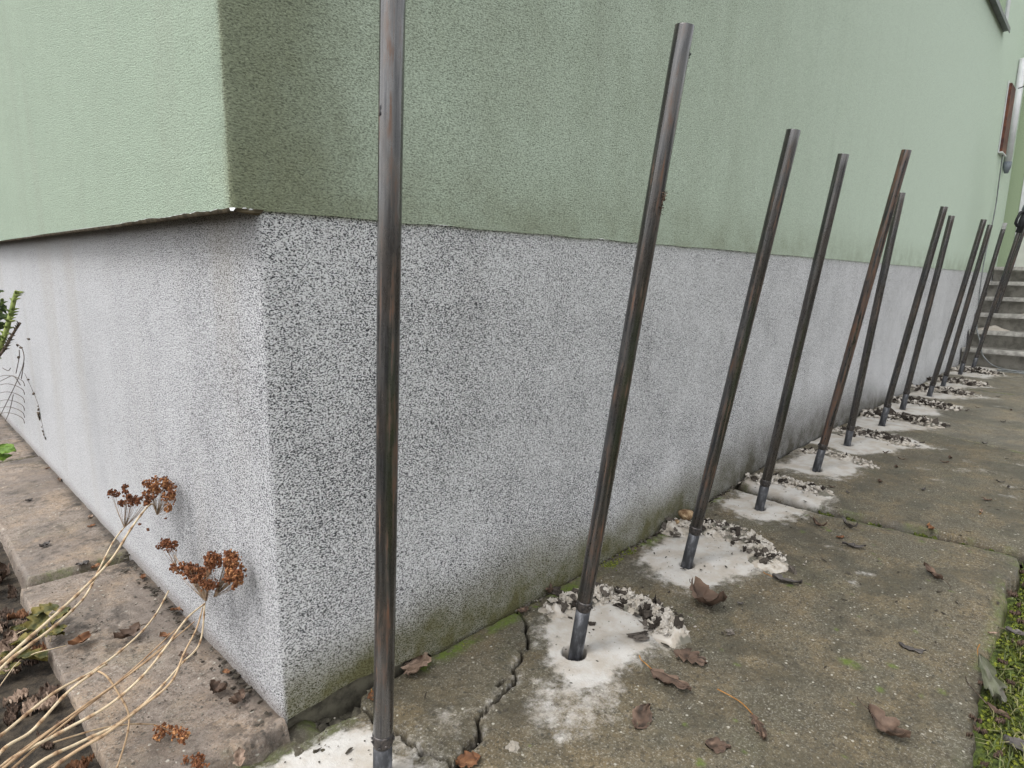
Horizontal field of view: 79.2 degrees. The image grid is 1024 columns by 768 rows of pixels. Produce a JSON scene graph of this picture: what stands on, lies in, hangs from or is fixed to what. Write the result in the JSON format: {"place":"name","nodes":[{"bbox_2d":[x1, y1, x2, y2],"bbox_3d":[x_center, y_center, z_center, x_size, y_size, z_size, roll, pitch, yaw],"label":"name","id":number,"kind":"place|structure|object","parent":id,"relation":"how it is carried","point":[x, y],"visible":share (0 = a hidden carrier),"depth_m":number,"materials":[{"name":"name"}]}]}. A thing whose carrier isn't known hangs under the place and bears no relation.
{"place":"outdoors","nodes":[
{"label":"outdoors","id":0,"kind":"place"},
{"bbox_2d":[0,290,22,358],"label":"thorny shrub","id":1,"kind":"object","parent":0,"point":[6,327],"visible":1,"depth_m":1.75,"materials":[{"name":"green plant"}]},
{"bbox_2d":[0,415,37,462],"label":"path","id":2,"kind":"structure","parent":0,"point":[9,434],"depth_m":2.92,"materials":[{"name":"concrete"}]},
{"bbox_2d":[0,338,45,439],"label":"bare twigs","id":3,"kind":"object","parent":2,"relation":"on","point":[33,393],"visible":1,"depth_m":2.60,"materials":[{"name":"brown plant"}]},
{"bbox_2d":[0,542,100,767],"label":"ground","id":4,"kind":"structure","parent":0,"point":[34,678],"depth_m":1.21,"materials":[{"name":"soil"}]},
{"bbox_2d":[0,602,71,685],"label":"withered herb","id":5,"kind":"object","parent":4,"relation":"on","point":[38,617],"visible":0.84,"depth_m":1.40,"materials":[{"name":"green plant"}]},
{"bbox_2d":[0,562,94,767],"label":"leaf litter","id":6,"kind":"object","parent":4,"relation":"on","point":[18,696],"visible":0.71,"depth_m":1.25,"materials":[{"name":"brown plant"}]},
{"bbox_2d":[0,443,15,460],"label":"green leaf sprig","id":7,"kind":"object","parent":6,"relation":"on","point":[6,448],"visible":1,"depth_m":1.50,"materials":[{"name":"green plant"}]},
{"bbox_2d":[0,456,129,588],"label":"path","id":8,"kind":"structure","parent":0,"point":[55,511],"depth_m":1.98,"materials":[{"name":"concrete"}]},
{"bbox_2d":[39,540,49,546],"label":"dead leaf","id":9,"kind":"object","parent":8,"relation":"on","point":[44,544],"visible":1,"depth_m":1.86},
{"bbox_2d":[76,560,93,564],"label":"dead leaf","id":10,"kind":"object","parent":8,"relation":"on","point":[84,562],"visible":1,"depth_m":1.75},
{"bbox_2d":[20,560,290,767],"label":"path","id":11,"kind":"structure","parent":0,"point":[218,739],"depth_m":1.27,"materials":[{"name":"concrete"}]},
{"bbox_2d":[68,630,97,644],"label":"dead leaf","id":12,"kind":"object","parent":11,"relation":"on","point":[83,637],"visible":1,"depth_m":1.39,"materials":[{"name":"brown plant"}]},
{"bbox_2d":[0,475,246,767],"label":"dried sedum","id":13,"kind":"object","parent":11,"relation":"on","point":[195,574],"visible":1,"depth_m":1.14,"materials":[{"name":"plant"}]},
{"bbox_2d":[113,622,148,638],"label":"dead leaf","id":14,"kind":"object","parent":11,"relation":"on","point":[132,629],"visible":0.99,"depth_m":1.42,"materials":[{"name":"brown plant"}]},
{"bbox_2d":[159,632,169,636],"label":"dead leaf","id":15,"kind":"object","parent":11,"relation":"on","point":[163,634],"visible":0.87,"depth_m":1.41,"materials":[{"name":"brown plant"}]},
{"bbox_2d":[170,606,182,610],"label":"dead leaf","id":16,"kind":"object","parent":11,"relation":"on","point":[175,609],"visible":0.52,"depth_m":1.52,"materials":[{"name":"brown plant"}]},
{"bbox_2d":[178,651,188,657],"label":"dead leaf","id":17,"kind":"object","parent":11,"relation":"on","point":[185,655],"visible":0.74,"depth_m":1.35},
{"bbox_2d":[209,679,227,693],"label":"dead leaf","id":18,"kind":"object","parent":11,"relation":"on","point":[216,686],"visible":1,"depth_m":1.24,"materials":[{"name":"brown plant"}]},
{"bbox_2d":[232,747,244,766],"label":"dead leaf","id":19,"kind":"object","parent":11,"relation":"on","point":[239,757],"visible":1,"depth_m":1.07,"materials":[{"name":"beige plant"}]},
{"bbox_2d":[228,688,250,703],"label":"dead leaf","id":20,"kind":"object","parent":11,"relation":"on","point":[238,696],"visible":1,"depth_m":1.21,"materials":[{"name":"brown plant"}]},
{"bbox_2d":[241,720,324,767],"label":"ground","id":21,"kind":"structure","parent":0,"point":[301,731],"depth_m":1.16,"materials":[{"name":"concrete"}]},
{"bbox_2d":[311,707,360,731],"bbox_3d":[-0.347,0.687,1.236,0.086,0.058,0.253,11,14,43],"label":"rubble","id":22,"kind":"object","parent":21,"relation":"on","point":[322,725],"visible":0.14,"depth_m":1.23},
{"bbox_2d":[254,489,1020,767],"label":"path","id":23,"kind":"structure","parent":0,"point":[468,689],"depth_m":1.37,"materials":[{"name":"concrete"}]},
{"bbox_2d":[367,688,372,700],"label":"dead leaf","id":24,"kind":"object","parent":23,"relation":"on","point":[370,695],"visible":0.59,"depth_m":1.27,"materials":[{"name":"brown plant"}]},
{"bbox_2d":[371,0,405,767],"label":"steel pipe","id":25,"kind":"object","parent":23,"relation":"on","point":[392,16],"visible":1,"depth_m":0.90,"materials":[{"name":"grey metal"}]},
{"bbox_2d":[401,652,431,675],"bbox_3d":[-0.203,0.614,1.396,0.072,0.019,0.174,-17,0,14],"label":"dead leaf","id":26,"kind":"object","parent":23,"relation":"on","point":[414,665],"visible":0.89,"depth_m":1.36,"materials":[{"name":"brown plant"}]},
{"bbox_2d":[455,750,480,767],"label":"dead leaf","id":27,"kind":"object","parent":23,"relation":"on","point":[469,759],"visible":1,"depth_m":1.11,"materials":[{"name":"brown plant"}]},
{"bbox_2d":[1,454,1023,766],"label":"grit","id":28,"kind":"object","parent":23,"relation":"on","point":[515,610],"visible":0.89,"depth_m":1.50,"materials":[{"name":"gravel"}]},
{"bbox_2d":[505,740,519,753],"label":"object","id":29,"kind":"object","parent":23,"relation":"on","point":[512,746],"visible":1,"depth_m":1.14,"materials":[{"name":"white stone"}]},
{"bbox_2d":[517,604,542,611],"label":"dead leaf","id":30,"kind":"object","parent":23,"relation":"on","point":[525,609],"visible":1,"depth_m":1.60,"materials":[{"name":"brown plant"}]},
{"bbox_2d":[545,583,552,592],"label":"dead leaf","id":31,"kind":"object","parent":23,"relation":"on","point":[549,589],"visible":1,"depth_m":1.69,"materials":[{"name":"brown plant"}]},
{"bbox_2d":[550,586,564,596],"bbox_3d":[0.126,0.569,1.698,0.043,0.014,0.044,11,14,42],"label":"clod","id":32,"kind":"object","parent":23,"relation":"on","point":[557,591],"visible":0.92,"depth_m":1.69,"materials":[{"name":"soil"}]},
{"bbox_2d":[536,580,699,648],"bbox_3d":[0.281,0.576,1.631,0.418,0.062,0.273,5,11,21],"label":"spoil heap","id":33,"kind":"object","parent":23,"relation":"on","point":[665,624],"visible":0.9,"depth_m":1.60,"materials":[{"name":"white concrete"}]},
{"bbox_2d":[567,23,694,660],"bbox_3d":[0.220,0.037,1.272,0.042,1.391,0.039,21,21,41],"label":"steel pipe","id":34,"kind":"object","parent":23,"relation":"on","point":[670,106],"visible":0.99,"depth_m":1.21,"materials":[{"name":"grey metal"}]},
{"bbox_2d":[656,191,667,214],"bbox_3d":[0.276,-0.335,1.151,0.024,0.049,0.016,5,11,22],"label":"rust","id":35,"kind":"object","parent":34,"relation":"attached to","point":[663,197],"visible":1,"depth_m":1.15,"materials":[{"name":"brown metal"}]},
{"bbox_2d":[627,630,649,640],"bbox_3d":[0.310,0.609,1.494,0.063,0.012,0.037,-3,11,-23],"label":"clod","id":36,"kind":"object","parent":23,"relation":"on","point":[639,636],"visible":1,"depth_m":1.49,"materials":[{"name":"grey soil"}]},
{"bbox_2d":[632,703,652,728],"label":"dead leaf","id":37,"kind":"object","parent":23,"relation":"on","point":[642,714],"visible":1,"depth_m":1.22,"materials":[{"name":"brown plant"}]},
{"bbox_2d":[639,655,691,690],"bbox_3d":[0.326,0.630,1.344,0.046,0.018,0.144,-7,13,-38],"label":"dead leaf","id":38,"kind":"object","parent":23,"relation":"on","point":[660,675],"visible":1,"depth_m":1.33,"materials":[{"name":"brown plant"}]},
{"bbox_2d":[674,648,706,665],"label":"dead leaf","id":39,"kind":"object","parent":23,"relation":"on","point":[684,654],"visible":1,"depth_m":1.41,"materials":[{"name":"brown plant"}]},
{"bbox_2d":[689,576,726,605],"bbox_3d":[0.508,0.548,1.645,0.080,0.076,0.138,-7,13,-39],"label":"dead leaf","id":40,"kind":"object","parent":23,"relation":"on","point":[702,592],"visible":1,"depth_m":1.66,"materials":[{"name":"brown plant"}]},
{"bbox_2d":[705,737,730,753],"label":"dead leaf","id":41,"kind":"object","parent":23,"relation":"on","point":[717,745],"visible":1,"depth_m":1.15,"materials":[{"name":"brown plant"}]},
{"bbox_2d":[725,629,734,634],"bbox_3d":[0.536,0.609,1.522,0.023,0.007,0.024,3,10,10],"label":"clod","id":42,"kind":"object","parent":23,"relation":"on","point":[730,632],"visible":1,"depth_m":1.52,"materials":[{"name":"grey soil"}]},
{"bbox_2d":[660,515,806,574],"bbox_3d":[0.749,0.498,2.043,0.457,0.061,0.360,11,14,43],"label":"spoil heap","id":43,"kind":"object","parent":23,"relation":"on","point":[762,553],"visible":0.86,"depth_m":2.01,"materials":[{"name":"white concrete"}]},
{"bbox_2d":[669,531,680,536],"bbox_3d":[0.545,0.502,2.071,0.037,0.015,0.042,-9,14,-44],"label":"clod","id":44,"kind":"object","parent":43,"relation":"on","point":[677,534],"visible":1,"depth_m":2.06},
{"bbox_2d":[674,509,692,523],"bbox_3d":[0.596,0.462,2.151,0.083,0.045,0.044,-3,11,-21],"label":"husk","id":45,"kind":"object","parent":43,"relation":"on","point":[685,514],"visible":0.95,"depth_m":2.14,"materials":[{"name":"beige plant"}]},
{"bbox_2d":[680,129,800,569],"bbox_3d":[0.607,0.000,1.711,0.044,1.316,0.039,22,22,40],"label":"steel pipe","id":46,"kind":"object","parent":23,"relation":"on","point":[779,187],"visible":0.99,"depth_m":1.66,"materials":[{"name":"grey metal"}]},
{"bbox_2d":[717,689,766,739],"bbox_3d":[0.464,0.654,1.233,0.029,0.014,0.149,-2,11,-16],"label":"dead leaf","id":47,"kind":"object","parent":23,"relation":"on","point":[759,728],"visible":1,"depth_m":1.20,"materials":[{"name":"brown plant"}]},
{"bbox_2d":[763,571,802,583],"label":"dead leaf","id":48,"kind":"object","parent":23,"relation":"on","point":[780,577],"visible":1,"depth_m":1.76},
{"bbox_2d":[754,153,848,510],"bbox_3d":[0.978,-0.095,2.136,0.040,1.322,0.039,20,20,41],"label":"steel pipe","id":49,"kind":"object","parent":23,"relation":"on","point":[812,287],"visible":0.99,"depth_m":2.09,"materials":[{"name":"grey metal"}]},
{"bbox_2d":[810,516,826,525],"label":"dead leaf","id":50,"kind":"object","parent":23,"relation":"on","point":[816,522],"visible":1,"depth_m":2.13,"materials":[{"name":"brown plant"}]},
{"bbox_2d":[838,513,857,527],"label":"dead leaf","id":51,"kind":"object","parent":23,"relation":"on","point":[849,525],"visible":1,"depth_m":2.11,"materials":[{"name":"plant"}]},
{"bbox_2d":[837,541,865,547],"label":"dead leaf","id":52,"kind":"object","parent":23,"relation":"on","point":[852,545],"visible":1,"depth_m":1.97,"materials":[{"name":"plant"}]},
{"bbox_2d":[857,697,910,737],"bbox_3d":[0.725,0.650,1.204,0.054,0.041,0.119,2,10,3],"label":"dead leaf","id":53,"kind":"object","parent":23,"relation":"on","point":[886,724],"visible":1,"depth_m":1.20,"materials":[{"name":"brown plant"}]},
{"bbox_2d":[898,642,925,652],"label":"dead leaf","id":54,"kind":"object","parent":23,"relation":"on","point":[908,648],"visible":1,"depth_m":1.45,"materials":[{"name":"grey plant"}]},
{"bbox_2d":[924,562,950,587],"bbox_3d":[1.216,0.549,1.762,0.025,0.024,0.139,2,10,5],"label":"dead leaf","id":55,"kind":"object","parent":23,"relation":"on","point":[930,569],"visible":1,"depth_m":1.79,"materials":[{"name":"brown plant"}]},
{"bbox_2d":[965,675,1009,719],"bbox_3d":[0.981,0.650,1.288,0.022,0.015,0.137,1,10,2],"label":"dead leaf","id":56,"kind":"object","parent":23,"relation":"on","point":[997,711],"visible":1,"depth_m":1.25,"materials":[{"name":"brown plant"}]},
{"bbox_2d":[739,419,1023,565],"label":"path","id":57,"kind":"structure","parent":0,"point":[897,499],"depth_m":2.48,"materials":[{"name":"concrete"}]},
{"bbox_2d":[739,472,839,496],"bbox_3d":[1.129,0.401,2.496,0.366,0.044,0.201,9,13,37],"label":"spoil heap","id":58,"kind":"object","parent":57,"relation":"on","point":[807,486],"visible":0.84,"depth_m":2.49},
{"bbox_2d":[790,447,879,468],"bbox_3d":[1.530,0.329,2.866,0.397,0.046,0.280,11,14,43],"label":"spoil heap","id":59,"kind":"object","parent":57,"relation":"on","point":[846,457],"visible":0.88,"depth_m":2.84,"materials":[{"name":"grey gravel"}]},
{"bbox_2d":[812,149,911,471],"bbox_3d":[1.387,-0.210,2.503,0.041,1.393,0.041,21,21,40],"label":"steel pipe","id":60,"kind":"object","parent":57,"relation":"on","point":[889,210],"visible":0.98,"depth_m":2.46,"materials":[{"name":"brown metal"}]},
{"bbox_2d":[843,192,905,445],"bbox_3d":[1.705,-0.238,2.939,0.040,1.288,0.041,17,18,42],"label":"steel pipe","id":61,"kind":"object","parent":57,"relation":"on","point":[878,298],"visible":0.94,"depth_m":2.91,"materials":[{"name":"grey metal"}]},
{"bbox_2d":[831,426,924,447],"bbox_3d":[1.915,0.266,3.217,0.463,0.049,0.309,11,14,43],"label":"spoil heap","id":62,"kind":"object","parent":57,"relation":"on","point":[896,440],"visible":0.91,"depth_m":3.21,"materials":[{"name":"grey gravel"}]},
{"bbox_2d":[878,206,947,426],"bbox_3d":[2.138,-0.295,3.330,0.039,1.275,0.040,20,20,41],"label":"steel pipe","id":63,"kind":"object","parent":57,"relation":"on","point":[915,306],"visible":1,"depth_m":3.30,"materials":[{"name":"grey metal"}]},
{"bbox_2d":[857,384,1023,454],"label":"path","id":64,"kind":"structure","parent":0,"point":[983,423],"depth_m":3.70,"materials":[{"name":"grey concrete"}]},
{"bbox_2d":[860,407,947,428],"bbox_3d":[2.292,0.190,3.633,0.457,0.076,0.327,11,14,43],"label":"spoil heap","id":65,"kind":"object","parent":64,"relation":"on","point":[923,421],"visible":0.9,"depth_m":3.61,"materials":[{"name":"grey gravel"}]},
{"bbox_2d":[899,215,954,409],"bbox_3d":[2.517,-0.372,3.777,0.039,1.269,0.042,18,19,41],"label":"steel pipe","id":66,"kind":"object","parent":64,"relation":"on","point":[929,302],"visible":0.98,"depth_m":3.75,"materials":[{"name":"grey metal"}]},
{"bbox_2d":[892,395,971,414],"bbox_3d":[2.757,0.135,3.989,0.300,0.067,0.603,-7,13,-37],"label":"spoil heap","id":67,"kind":"object","parent":64,"relation":"on","point":[934,403],"visible":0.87,"depth_m":4.03,"materials":[{"name":"grey gravel"}]},
{"bbox_2d":[910,383,981,397],"bbox_3d":[3.145,0.049,4.517,0.461,0.078,0.329,11,14,43],"label":"spoil heap","id":68,"kind":"object","parent":64,"relation":"on","point":[943,390],"visible":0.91,"depth_m":4.50,"materials":[{"name":"grey gravel"}]},
{"bbox_2d":[926,219,986,396],"bbox_3d":[3.003,-0.453,4.210,0.040,1.297,0.041,21,21,41],"label":"steel pipe","id":69,"kind":"object","parent":64,"relation":"on","point":[965,279],"visible":1,"depth_m":4.18,"materials":[{"name":"grey metal"}]},
{"bbox_2d":[924,365,1023,396],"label":"path","id":70,"kind":"structure","parent":0,"point":[1010,383],"depth_m":5.01,"materials":[{"name":"grey concrete"}]},
{"bbox_2d":[926,375,1001,387],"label":"spoil heap","id":71,"kind":"object","parent":70,"relation":"on","point":[962,381],"visible":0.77,"depth_m":4.93,"materials":[{"name":"grey gravel"}]},
{"bbox_2d":[940,225,992,386],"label":"steel pipe","id":72,"kind":"object","parent":70,"relation":"on","point":[967,302],"visible":0.98,"depth_m":4.64,"materials":[{"name":"grey metal"}]},
{"bbox_2d":[950,367,1004,375],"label":"spoil heap","id":73,"kind":"object","parent":70,"relation":"on","point":[978,370],"visible":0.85,"depth_m":5.52,"materials":[{"name":"grey gravel"}]},
{"bbox_2d":[958,223,1006,374],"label":"steel pipe","id":74,"kind":"object","parent":70,"relation":"on","point":[983,295],"visible":0.98,"depth_m":5.22,"materials":[{"name":"grey metal"}]},
{"bbox_2d":[971,233,1020,367],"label":"steel pipe","id":75,"kind":"object","parent":70,"relation":"on","point":[997,295],"visible":0.98,"depth_m":5.49,"materials":[{"name":"grey metal"}]},
{"bbox_2d":[1014,205,1023,232],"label":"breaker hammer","id":76,"kind":"object","parent":75,"relation":"attached to","point":[1019,224],"visible":1,"depth_m":5.30,"materials":[{"name":"black metal"}]},
{"bbox_2d":[971,553,1023,767],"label":"lawn","id":77,"kind":"structure","parent":0,"point":[978,752],"depth_m":1.29,"materials":[{"name":"green plant"}]},
{"bbox_2d":[455,510,1023,767],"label":"moss","id":78,"kind":"object","parent":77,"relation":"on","point":[989,725],"visible":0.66,"depth_m":1.35,"materials":[{"name":"green plant"}]},
{"bbox_2d":[977,644,1006,704],"bbox_3d":[1.034,0.625,1.334,0.041,0.049,0.245,6,11,24],"label":"dead leaf","id":79,"kind":"object","parent":78,"relation":"on","point":[993,684],"visible":1,"depth_m":1.32,"materials":[{"name":"plant"}]},
{"bbox_2d":[998,626,1023,634],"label":"dead leaf","id":80,"kind":"object","parent":78,"relation":"on","point":[1014,631],"visible":1,"depth_m":1.52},
{"bbox_2d":[1003,734,1023,751],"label":"dead leaf","id":81,"kind":"object","parent":78,"relation":"on","point":[1015,740],"visible":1,"depth_m":1.17,"materials":[{"name":"grey plant"}]},
{"bbox_2d":[966,570,1023,767],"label":"leaf litter","id":82,"kind":"object","parent":77,"relation":"on","point":[984,731],"visible":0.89,"depth_m":1.34,"materials":[{"name":"brown plant"}]},
{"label":"ground","id":83,"kind":"structure","parent":0,"visible":0},
{"bbox_2d":[0,0,1023,728],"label":"house","id":84,"kind":"structure","parent":83,"relation":"on","point":[216,366],"depth_m":1.50,"materials":[{"name":"grey paint"}]},
{"bbox_2d":[960,267,1023,370],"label":"entrance steps","id":85,"kind":"structure","parent":84,"relation":"attached to","point":[1003,349],"depth_m":6.15,"materials":[{"name":"concrete"}]},
{"bbox_2d":[977,325,1009,330],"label":"powder heap","id":86,"kind":"object","parent":85,"relation":"on","point":[994,328],"visible":0.76,"depth_m":6.18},
{"bbox_2d":[994,229,1023,312],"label":"steel pipe","id":87,"kind":"object","parent":85,"relation":"on","point":[1001,296],"visible":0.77,"depth_m":6.19,"materials":[{"name":"grey metal"}]},
{"bbox_2d":[999,0,1010,20],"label":"window","id":88,"kind":"structure","parent":84,"relation":"in","point":[1005,4],"depth_m":5.28,"materials":[{"name":"white plastic"}]},
{"bbox_2d":[998,81,1015,156],"bbox_3d":[4.841,-2.582,6.048,0.037,0.652,0.298,11,14,43],"label":"wall cabinet","id":89,"kind":"object","parent":84,"relation":"attached to","point":[1007,117],"depth_m":5.98,"materials":[{"name":"plastic"}]},
{"bbox_2d":[976,155,1023,373],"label":"cable","id":90,"kind":"object","parent":89,"relation":"hanging from","point":[1013,371],"visible":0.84,"depth_m":6.16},
{"bbox_2d":[1003,58,1023,173],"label":"conduit","id":91,"kind":"object","parent":84,"relation":"attached to","point":[1007,163],"visible":0.96,"depth_m":6.23,"materials":[{"name":"white plastic"}]},
{"bbox_2d":[1014,181,1023,266],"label":"door","id":92,"kind":"structure","parent":84,"relation":"in","point":[1019,262],"depth_m":6.89,"materials":[{"name":"white plastic"}]}
]}

